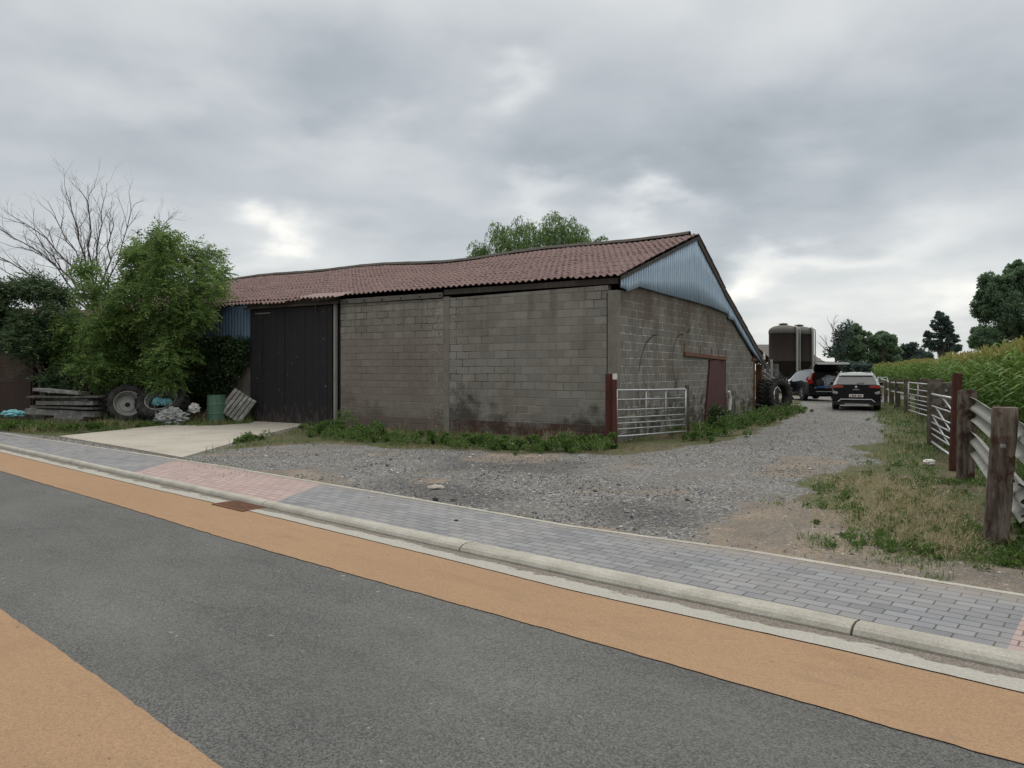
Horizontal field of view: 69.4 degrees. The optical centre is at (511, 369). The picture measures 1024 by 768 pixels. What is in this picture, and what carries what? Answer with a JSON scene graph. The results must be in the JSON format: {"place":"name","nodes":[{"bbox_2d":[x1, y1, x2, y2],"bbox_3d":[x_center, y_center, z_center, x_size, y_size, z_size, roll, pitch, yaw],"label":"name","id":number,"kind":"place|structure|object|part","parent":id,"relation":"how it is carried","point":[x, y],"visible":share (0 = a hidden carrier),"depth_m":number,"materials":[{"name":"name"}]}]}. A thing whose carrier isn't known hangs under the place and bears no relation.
{"place":"outdoors","nodes":[
{"label":"outdoors","id":0,"kind":"place"},
{"bbox_2d":[0,452,1023,767],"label":"road","id":1,"kind":"structure","parent":0,"point":[222,652],"depth_m":4.18,"materials":[{"name":"grey asphalt"}]},
{"bbox_2d":[0,609,222,767],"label":"cycle strip","id":2,"kind":"object","parent":1,"relation":"on","point":[59,708],"visible":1,"depth_m":3.60,"materials":[{"name":"orange asphalt"}]},
{"bbox_2d":[0,452,1023,763],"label":"cycle strip","id":3,"kind":"object","parent":1,"relation":"on","point":[976,716],"visible":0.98,"depth_m":4.82,"materials":[{"name":"orange asphalt"}]},
{"bbox_2d":[0,448,1023,691],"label":"gutter","id":4,"kind":"object","parent":1,"relation":"on","point":[994,676],"visible":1,"depth_m":5.36,"materials":[{"name":"concrete"}]},
{"bbox_2d":[212,500,265,511],"bbox_3d":[-3.407,1.705,9.247,0.740,0.030,0.342,0,0,40],"label":"drain grate","id":5,"kind":"object","parent":4,"relation":"on","point":[236,505],"visible":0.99,"depth_m":9.21,"materials":[{"name":"metal"}]},
{"bbox_2d":[0,370,1023,620],"bbox_3d":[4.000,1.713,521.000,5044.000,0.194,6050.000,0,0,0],"label":"ground","id":6,"kind":"structure","parent":0,"point":[730,478],"depth_m":11.42,"materials":[{"name":"grey gravel"}]},
{"bbox_2d":[0,409,26,416],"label":"plastic sheet","id":7,"kind":"object","parent":6,"relation":"on","point":[13,413],"visible":0.98,"depth_m":22.45,"materials":[{"name":"teal plastic"}]},
{"bbox_2d":[0,268,90,400],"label":"dark bush","id":8,"kind":"object","parent":6,"relation":"on","point":[26,324],"visible":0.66,"depth_m":23.94,"materials":[{"name":"green plant"}]},
{"bbox_2d":[0,308,98,419],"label":"brick outbuilding","id":9,"kind":"structure","parent":6,"relation":"on","point":[15,390],"depth_m":24.60,"materials":[{"name":"brick"}]},
{"bbox_2d":[30,408,103,421],"bbox_3d":[-13.986,1.430,23.250,2.100,0.500,0.350,0,0,0],"label":"timber baulk","id":10,"kind":"object","parent":6,"relation":"on","point":[37,417],"visible":0.07,"depth_m":23.07,"materials":[{"name":"brown wood"}]},
{"bbox_2d":[47,418,88,422],"bbox_3d":[-13.552,1.545,22.587,1.043,0.142,0.450,1,-1,0],"label":"plank","id":11,"kind":"object","parent":6,"relation":"on","point":[58,419],"visible":0.43,"depth_m":22.37,"materials":[{"name":"grey wood"}]},
{"bbox_2d":[54,415,90,419],"bbox_3d":[-13.441,1.445,22.635,0.905,0.113,0.433,1,1,0],"label":"plank","id":12,"kind":"object","parent":11,"relation":"on","point":[70,417],"visible":0.67,"depth_m":22.42,"materials":[{"name":"grey wood"}]},
{"bbox_2d":[25,408,102,416],"bbox_3d":[-13.713,1.307,22.651,2.160,0.183,0.435,2,0,2],"label":"plank","id":13,"kind":"object","parent":12,"relation":"on","point":[60,412],"visible":0.97,"depth_m":22.45,"materials":[{"name":"grey wood"}]},
{"bbox_2d":[30,405,103,409],"bbox_3d":[-13.604,1.149,22.614,2.018,0.072,0.542,2,-1,6],"label":"plank","id":14,"kind":"object","parent":13,"relation":"on","point":[62,407],"visible":0.99,"depth_m":22.39,"materials":[{"name":"grey wood"}]},
{"bbox_2d":[36,401,102,404],"bbox_3d":[-13.542,1.010,22.657,1.743,0.132,0.559,0,-2,1],"label":"plank","id":15,"kind":"object","parent":14,"relation":"on","point":[69,402],"visible":0.87,"depth_m":22.39,"materials":[{"name":"grey wood"}]},
{"bbox_2d":[33,398,100,400],"bbox_3d":[-13.653,0.891,22.697,1.816,0.080,0.582,2,-1,6],"label":"plank","id":16,"kind":"object","parent":15,"relation":"on","point":[81,399],"visible":0.79,"depth_m":22.41,"materials":[{"name":"grey wood"}]},
{"bbox_2d":[27,395,106,397],"bbox_3d":[-13.536,0.816,22.560,2.152,0.062,0.602,0,1,0],"label":"plank","id":17,"kind":"object","parent":16,"relation":"on","point":[69,396],"visible":0.97,"depth_m":22.27,"materials":[{"name":"grey wood"}]},
{"bbox_2d":[32,388,89,394],"bbox_3d":[-13.781,0.662,22.620,1.462,0.103,0.555,4,-1,5],"label":"plank","id":18,"kind":"object","parent":17,"relation":"on","point":[51,390],"visible":0.97,"depth_m":22.37,"materials":[{"name":"grey wood"}]},
{"bbox_2d":[0,153,187,308],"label":"bare tree","id":19,"kind":"object","parent":6,"relation":"on","point":[97,242],"visible":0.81,"depth_m":29.80,"materials":[{"name":"brown plant"}]},
{"bbox_2d":[104,384,140,421],"bbox_3d":[-11.908,1.092,22.900,1.236,1.317,0.845,0,0,-32],"label":"tractor tyre","id":20,"kind":"object","parent":6,"relation":"on","point":[120,396],"visible":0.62,"depth_m":22.76,"materials":[{"name":"rubber"}]},
{"bbox_2d":[0,412,253,433],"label":"roadside grass","id":21,"kind":"structure","parent":6,"relation":"on","point":[107,421],"depth_m":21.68,"materials":[{"name":"green plant"}]},
{"bbox_2d":[37,217,239,402],"bbox_3d":[-11.856,-1.568,24.005,6.781,6.583,4.605,0,0,0],"label":"green tree","id":22,"kind":"object","parent":6,"relation":"on","point":[116,333],"visible":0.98,"depth_m":23.02,"materials":[{"name":"green plant"}]},
{"bbox_2d":[134,381,190,421],"bbox_3d":[-10.817,1.021,22.899,1.537,1.395,1.429,0,0,0],"label":"tractor tyre","id":23,"kind":"object","parent":6,"relation":"on","point":[144,410],"visible":0.62,"depth_m":22.69,"materials":[{"name":"rubber"}]},
{"bbox_2d":[152,397,162,405],"bbox_3d":[-10.898,0.964,22.798,0.395,0.276,0.291,0,0,0],"label":"plastic bag","id":24,"kind":"object","parent":23,"relation":"in","point":[156,400],"visible":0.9,"depth_m":22.71,"materials":[{"name":"teal plastic"}]},
{"bbox_2d":[160,398,172,405],"bbox_3d":[-10.675,0.989,22.784,0.428,0.245,0.300,0,0,0],"label":"plastic bag","id":25,"kind":"object","parent":23,"relation":"in","point":[163,401],"visible":0.9,"depth_m":22.70,"materials":[{"name":"teal plastic"}]},
{"bbox_2d":[94,334,231,415],"bbox_3d":[-11.363,0.001,24.388,4.609,3.409,1.719,0,0,0],"label":"laurel bush","id":26,"kind":"object","parent":6,"relation":"on","point":[200,384],"visible":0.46,"depth_m":24.05,"materials":[{"name":"green plant"}]},
{"bbox_2d":[59,421,310,458],"bbox_3d":[-8.638,1.657,19.107,5.080,0.046,10.536,0,0,0],"label":"concrete apron","id":27,"kind":"object","parent":6,"relation":"on","point":[180,441],"visible":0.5,"depth_m":18.11,"materials":[{"name":"beige concrete"}]},
{"bbox_2d":[153,406,189,424],"bbox_3d":[-10.189,1.425,22.154,1.148,0.671,0.702,0,0,0],"label":"plastic sheet","id":28,"kind":"object","parent":27,"relation":"on","point":[176,415],"visible":0.77,"depth_m":21.97,"materials":[{"name":"white plastic"}]},
{"bbox_2d":[207,395,225,421],"bbox_3d":[-9.191,1.217,23.000,0.560,0.866,0.560,0,0,0],"label":"steel drum","id":29,"kind":"object","parent":27,"relation":"on","point":[215,410],"visible":0.78,"depth_m":22.77,"materials":[{"name":"metal"}]},
{"bbox_2d":[224,388,255,421],"bbox_3d":[-8.600,1.135,23.159,1.109,1.131,0.434,0,0,-6],"label":"pallet","id":30,"kind":"object","parent":27,"relation":"on","point":[239,405],"visible":0.9,"depth_m":23.12,"materials":[{"name":"grey wood"}]},
{"bbox_2d":[233,430,272,443],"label":"yard weeds","id":31,"kind":"object","parent":6,"relation":"on","point":[246,435],"visible":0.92,"depth_m":17.02,"materials":[{"name":"green plant"}]},
{"bbox_2d":[5,407,786,446],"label":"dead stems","id":32,"kind":"object","parent":6,"relation":"on","point":[545,436],"visible":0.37,"depth_m":18.26,"materials":[{"name":"brown plant"}]},
{"bbox_2d":[81,231,766,442],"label":"barn","id":33,"kind":"structure","parent":6,"relation":"on","point":[536,340],"depth_m":20.56,"materials":[{"name":"concrete"}]},
{"bbox_2d":[145,334,250,410],"bbox_3d":[-10.575,0.142,24.919,5.336,2.642,0.972,0,0,32],"label":"ivy","id":34,"kind":"object","parent":33,"relation":"attached to","point":[237,350],"visible":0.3,"depth_m":23.93,"materials":[{"name":"green plant"}]},
{"bbox_2d":[250,300,332,423],"bbox_3d":[-6.856,-0.245,22.709,3.603,3.774,0.137,0,0,32],"label":"sliding door","id":35,"kind":"structure","parent":33,"relation":"in","point":[291,349],"depth_m":22.66,"materials":[{"name":"black metal"}]},
{"bbox_2d":[704,359,726,421],"bbox_3d":[6.549,0.608,23.848,0.150,1.975,2.446,0,0,32],"label":"side door","id":36,"kind":"structure","parent":33,"relation":"in","point":[716,384],"depth_m":23.63,"materials":[{"name":"red metal"}]},
{"bbox_2d":[427,484,444,489],"bbox_3d":[-1.059,1.634,10.309,0.254,0.075,0.167,0,0,0],"label":"stone","id":37,"kind":"object","parent":6,"relation":"on","point":[432,487],"visible":1,"depth_m":10.27,"materials":[{"name":"stone"}]},
{"bbox_2d":[302,418,613,455],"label":"weeds","id":38,"kind":"object","parent":6,"relation":"on","point":[530,447],"visible":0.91,"depth_m":15.93,"materials":[{"name":"green plant"}]},
{"bbox_2d":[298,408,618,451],"bbox_3d":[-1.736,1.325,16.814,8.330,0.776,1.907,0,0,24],"label":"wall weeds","id":39,"kind":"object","parent":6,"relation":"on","point":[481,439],"depth_m":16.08,"materials":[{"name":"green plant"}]},
{"bbox_2d":[198,398,798,455],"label":"wall grass","id":40,"kind":"structure","parent":6,"relation":"on","point":[329,437],"depth_m":16.80,"materials":[{"name":"green plant"}]},
{"bbox_2d":[0,444,1023,672],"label":"kerb","id":41,"kind":"structure","parent":6,"relation":"on","point":[1003,658],"depth_m":5.62,"materials":[{"name":"concrete"}]},
{"bbox_2d":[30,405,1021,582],"bbox_3d":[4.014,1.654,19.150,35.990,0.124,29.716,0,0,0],"label":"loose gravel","id":42,"kind":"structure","parent":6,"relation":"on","point":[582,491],"depth_m":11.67,"materials":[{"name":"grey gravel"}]},
{"bbox_2d":[466,211,608,257],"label":"willow tree","id":43,"kind":"object","parent":6,"relation":"on","point":[546,236],"visible":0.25,"depth_m":45.05,"materials":[{"name":"green plant"}]},
{"bbox_2d":[181,435,1023,583],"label":"grass tufts","id":44,"kind":"object","parent":6,"relation":"on","point":[902,553],"visible":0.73,"depth_m":6.58,"materials":[{"name":"green plant"}]},
{"bbox_2d":[605,374,611,436],"bbox_3d":[2.196,0.991,16.700,0.172,1.817,0.101,0,0,0],"label":"gate post","id":45,"kind":"object","parent":6,"relation":"on","point":[608,402],"visible":0.58,"depth_m":16.65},
{"bbox_2d":[612,373,616,443],"bbox_3d":[2.295,0.989,16.550,0.108,1.822,0.083,0,0,0],"label":"gate post","id":46,"kind":"object","parent":6,"relation":"on","point":[614,402],"visible":0.86,"depth_m":16.51,"materials":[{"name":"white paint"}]},
{"bbox_2d":[617,388,686,437],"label":"field gate","id":47,"kind":"structure","parent":6,"relation":"on","point":[665,415],"depth_m":17.60,"materials":[{"name":"metal"}]},
{"bbox_2d":[685,385,688,434],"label":"gate post","id":48,"kind":"object","parent":6,"relation":"on","point":[687,387],"visible":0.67,"depth_m":18.70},
{"bbox_2d":[705,402,729,423],"bbox_3d":[5.898,1.330,21.197,0.759,0.796,0.453,0,0,0],"label":"shrub","id":49,"kind":"object","parent":6,"relation":"on","point":[713,411],"visible":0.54,"depth_m":21.13,"materials":[{"name":"green plant"}]},
{"bbox_2d":[667,400,813,441],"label":"wall weeds","id":50,"kind":"object","parent":6,"relation":"on","point":[709,430],"depth_m":20.85,"materials":[{"name":"green plant"}]},
{"bbox_2d":[759,380,767,404],"bbox_3d":[9.915,1.022,28.900,0.442,1.292,1.277,0,0,24],"label":"tractor tyre","id":51,"kind":"object","parent":6,"relation":"on","point":[762,383],"visible":0.5,"depth_m":28.44,"materials":[{"name":"rubber"}]},
{"bbox_2d":[762,360,789,394],"bbox_3d":[10.772,0.413,29.715,0.437,1.628,3.109,0,0,37],"label":"elevator frame","id":52,"kind":"object","parent":51,"relation":"on","point":[771,371],"visible":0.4,"depth_m":28.97,"materials":[{"name":"metal"}]},
{"bbox_2d":[755,363,779,401],"bbox_3d":[10.439,0.700,30.223,0.950,1.956,0.090,0,0,20],"label":"board screen","id":53,"kind":"object","parent":6,"relation":"on","point":[776,373],"visible":0.31,"depth_m":30.11,"materials":[{"name":"wood"}]},
{"bbox_2d":[755,400,787,411],"bbox_3d":[9.793,1.503,28.685,1.823,0.703,1.028,0,0,0],"label":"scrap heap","id":54,"kind":"object","parent":6,"relation":"on","point":[757,404],"visible":0.21,"depth_m":28.36,"materials":[{"name":"metal"}]},
{"bbox_2d":[763,378,793,407],"bbox_3d":[10.274,0.990,28.600,1.360,1.375,0.463,0,0,-29],"label":"tractor tyre","id":55,"kind":"object","parent":6,"relation":"on","point":[783,385],"visible":0.83,"depth_m":28.46,"materials":[{"name":"rubber"}]},
{"bbox_2d":[768,323,800,378],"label":"feed silo","id":56,"kind":"object","parent":6,"relation":"on","point":[783,345],"visible":0.79,"depth_m":54.16,"materials":[{"name":"metal"}]},
{"bbox_2d":[758,344,822,379],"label":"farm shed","id":57,"kind":"structure","parent":6,"relation":"on","point":[764,348],"depth_m":66.08,"materials":[{"name":"grey"}]},
{"bbox_2d":[792,324,815,374],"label":"feed silo","id":58,"kind":"object","parent":6,"relation":"on","point":[807,347],"visible":0.48,"depth_m":55.63,"materials":[{"name":"metal"}]},
{"bbox_2d":[774,362,850,400],"bbox_3d":[15.895,0.620,40.228,2.881,2.060,5.655,0,0,2],"label":"parked car","id":59,"kind":"object","parent":6,"relation":"on","point":[803,384],"visible":0.56,"depth_m":38.42,"materials":[{"name":"black paint"}]},
{"bbox_3d":[16.351,0.377,39.724,1.815,0.625,2.650,0,0,2],"label":"side window","id":60,"kind":"part","parent":59,"relation":"part of","materials":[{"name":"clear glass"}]},
{"bbox_2d":[821,375,836,386],"bbox_3d":[16.450,0.575,38.274,1.034,0.660,0.243,0,0,0],"label":"cargo blanket","id":61,"kind":"object","parent":59,"relation":"in","point":[827,380],"visible":0.73,"depth_m":38.20,"materials":[{"name":"grey fabric"}]},
{"bbox_3d":[15.992,0.883,38.243,0.496,0.136,0.227,0,0,0],"label":"cargo cloth","id":62,"kind":"object","parent":59,"relation":"on","visible":0},
{"bbox_2d":[816,379,823,385],"bbox_3d":[15.946,0.676,38.253,0.429,0.437,0.262,0,0,0],"label":"cargo bag","id":63,"kind":"object","parent":62,"relation":"on","point":[819,382],"visible":1,"depth_m":38.16,"materials":[{"name":"grey fabric"}]},
{"bbox_2d":[818,314,854,361],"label":"bare tree","id":64,"kind":"object","parent":6,"relation":"on","point":[835,350],"visible":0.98,"depth_m":94.79,"materials":[{"name":"green plant"}]},
{"bbox_2d":[832,323,879,364],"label":"broadleaf tree","id":65,"kind":"object","parent":6,"relation":"on","point":[856,350],"visible":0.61,"depth_m":107.08,"materials":[{"name":"green plant"}]},
{"bbox_2d":[830,371,882,409],"bbox_3d":[14.829,0.838,31.864,2.100,1.624,4.279,0,0,25],"label":"parked car","id":66,"kind":"object","parent":6,"relation":"on","point":[856,388],"visible":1,"depth_m":30.04,"materials":[{"name":"black paint"}]},
{"bbox_3d":[14.012,0.425,30.107,1.477,0.350,0.265,0,0,25],"label":"rear window","id":67,"kind":"part","parent":66,"relation":"part of","materials":[{"name":"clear glass"}]},
{"bbox_2d":[837,359,880,373],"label":"hedge","id":68,"kind":"object","parent":6,"relation":"on","point":[865,367],"visible":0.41,"depth_m":84.13,"materials":[{"name":"green plant"}]},
{"bbox_2d":[864,330,903,363],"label":"broadleaf tree","id":69,"kind":"object","parent":6,"relation":"on","point":[885,345],"visible":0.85,"depth_m":106.24,"materials":[{"name":"green plant"}]},
{"bbox_2d":[884,380,887,403],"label":"fence post","id":70,"kind":"object","parent":6,"relation":"on","point":[885,392],"visible":0.84,"depth_m":36.43,"materials":[{"name":"wood"}]},
{"bbox_2d":[881,387,903,394],"bbox_3d":[17.559,0.945,34.250,0.090,0.168,12.470,0,0,23],"label":"fence rail","id":71,"kind":"object","parent":70,"relation":"attached to","point":[902,393],"visible":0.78,"depth_m":31.82,"materials":[{"name":"grey wood"}]},
{"bbox_2d":[889,379,893,405],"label":"fence post","id":72,"kind":"object","parent":6,"relation":"on","point":[891,394],"visible":0.77,"depth_m":33.93,"materials":[{"name":"wood"}]},
{"bbox_2d":[881,378,903,383],"bbox_3d":[17.559,0.545,34.250,0.090,0.168,12.470,0,0,23],"label":"fence rail","id":73,"kind":"object","parent":72,"relation":"attached to","point":[893,382],"visible":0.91,"depth_m":32.53,"materials":[{"name":"grey wood"}]},
{"bbox_2d":[895,379,900,407],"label":"fence post","id":74,"kind":"object","parent":6,"relation":"on","point":[897,398],"visible":0.72,"depth_m":31.43,"materials":[{"name":"wood"}]},
{"bbox_2d":[904,378,909,413],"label":"fence post","id":75,"kind":"object","parent":6,"relation":"on","point":[906,380],"visible":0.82,"depth_m":28.23,"materials":[{"name":"wood"}]},
{"bbox_2d":[802,417,1023,569],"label":"verge weeds","id":76,"kind":"object","parent":6,"relation":"on","point":[1017,561],"visible":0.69,"depth_m":7.54,"materials":[{"name":"green plant"}]},
{"bbox_2d":[808,405,1023,561],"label":"verge grass","id":77,"kind":"structure","parent":6,"relation":"on","point":[916,466],"depth_m":11.73,"materials":[{"name":"green plant"}]},
{"bbox_2d":[899,342,934,361],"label":"broadleaf tree","id":78,"kind":"object","parent":6,"relation":"on","point":[911,350],"visible":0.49,"depth_m":125.20,"materials":[{"name":"green plant"}]},
{"bbox_2d":[908,382,926,415],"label":"field gate","id":79,"kind":"structure","parent":6,"relation":"on","point":[917,400],"depth_m":25.50,"materials":[{"name":"metal"}]},
{"bbox_2d":[915,380,919,410],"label":"fence post","id":80,"kind":"object","parent":6,"relation":"on","point":[917,381],"visible":0.51,"depth_m":29.95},
{"bbox_2d":[920,378,926,417],"bbox_3d":[14.460,1.095,26.000,0.206,1.611,0.166,0,0,23],"label":"fence post","id":81,"kind":"object","parent":6,"relation":"on","point":[923,387],"visible":0.61,"depth_m":25.93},
{"bbox_2d":[923,459,935,463],"bbox_3d":[7.338,1.614,13.001,0.220,0.091,0.138,0,0,0],"label":"plastic bag","id":82,"kind":"object","parent":6,"relation":"on","point":[928,461],"visible":0.98,"depth_m":12.96,"materials":[{"name":"white plastic"}]},
{"bbox_2d":[926,378,942,445],"bbox_3d":[9.093,1.043,15.900,0.282,1.713,0.212,0,0,16],"label":"fence post","id":83,"kind":"object","parent":6,"relation":"on","point":[934,386],"visible":0.75,"depth_m":15.82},
{"bbox_2d":[930,393,950,455],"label":"field gate","id":84,"kind":"structure","parent":83,"relation":"attached to","point":[940,427],"depth_m":14.20,"materials":[{"name":"metal"}]},
{"bbox_2d":[921,311,962,357],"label":"conifer tree","id":85,"kind":"object","parent":6,"relation":"on","point":[938,344],"visible":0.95,"depth_m":117.48,"materials":[{"name":"green plant"}]},
{"bbox_2d":[943,382,951,443],"bbox_3d":[9.544,1.082,16.300,0.373,1.636,0.187,0,0,17],"label":"fence post","id":86,"kind":"object","parent":6,"relation":"on","point":[948,387],"visible":0.09,"depth_m":16.21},
{"bbox_2d":[949,373,962,470],"bbox_3d":[7.375,0.974,12.300,0.194,1.851,0.129,0,0,17],"label":"gate post","id":87,"kind":"object","parent":6,"relation":"on","point":[957,378],"visible":0.61,"depth_m":12.26,"materials":[{"name":"metal"}]},
{"bbox_2d":[956,390,976,480],"bbox_3d":[6.940,1.101,11.300,0.248,1.597,0.184,0,0,17],"label":"fence post","id":88,"kind":"object","parent":6,"relation":"on","point":[965,464],"visible":0.78,"depth_m":11.23,"materials":[{"name":"wood"}]},
{"bbox_2d":[970,431,1023,522],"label":"guard rail","id":89,"kind":"object","parent":88,"relation":"attached to","point":[980,454],"visible":0.61,"depth_m":8.94,"materials":[{"name":"white metal"}]},
{"bbox_2d":[970,397,1023,463],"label":"guard rail","id":90,"kind":"object","parent":88,"relation":"attached to","point":[981,420],"visible":0.54,"depth_m":9.51,"materials":[{"name":"white metal"}]},
{"bbox_2d":[910,396,1023,486],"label":"rough grass","id":91,"kind":"structure","parent":6,"relation":"on","point":[1017,462],"depth_m":12.08,"materials":[{"name":"green plant"}]},
{"bbox_2d":[966,259,1023,350],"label":"broadleaf tree","id":92,"kind":"object","parent":6,"relation":"on","point":[999,299],"visible":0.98,"depth_m":70.75,"materials":[{"name":"green plant"}]},
{"bbox_2d":[983,406,1018,547],"bbox_3d":[4.577,1.121,6.925,0.303,1.557,0.284,0,0,24],"label":"fence post","id":93,"kind":"object","parent":6,"relation":"on","point":[1000,475],"visible":0.94,"depth_m":6.88,"materials":[{"name":"wood"}]},
{"bbox_2d":[1010,478,1023,547],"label":"fence weeds","id":94,"kind":"object","parent":6,"relation":"on","point":[1020,532],"visible":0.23,"depth_m":7.40,"materials":[{"name":"green plant"}]},
{"bbox_3d":[-9.948,1.465,23.025,0.340,0.370,0.250,0,0,0],"label":"rubbish stand","id":95,"kind":"object","parent":6,"relation":"on","visible":0},
{"bbox_2d":[187,403,200,412],"bbox_3d":[-9.850,1.184,22.893,0.394,0.342,0.286,0,0,0],"label":"feed bag","id":96,"kind":"object","parent":95,"relation":"on","point":[194,407],"visible":1,"depth_m":22.83,"materials":[{"name":"white plastic"}]},
{"bbox_2d":[0,433,1023,651],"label":"pavement","id":97,"kind":"structure","parent":0,"point":[995,619],"depth_m":6.47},
{"bbox_2d":[0,432,1023,595],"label":"pavement edging","id":98,"kind":"object","parent":97,"relation":"on","point":[939,581],"visible":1,"depth_m":7.30,"materials":[{"name":"concrete"}]},
{"bbox_2d":[0,0,1023,369],"label":"sky","id":99,"kind":"structure","parent":0,"point":[860,161],"materials":[{"name":"grey"}]},
{"bbox_2d":[750,467,1023,560],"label":"dry grass","id":100,"kind":"structure","parent":0,"point":[935,538],"depth_m":8.19,"materials":[{"name":"plant"}]},
{"bbox_2d":[869,399,981,471],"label":"track side grass","id":101,"kind":"structure","parent":0,"point":[903,441],"depth_m":18.99,"materials":[{"name":"green plant"}]},
{"bbox_2d":[869,335,1023,426],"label":"maize field","id":102,"kind":"structure","parent":0,"point":[993,375],"depth_m":20.02,"materials":[{"name":"green plant"}]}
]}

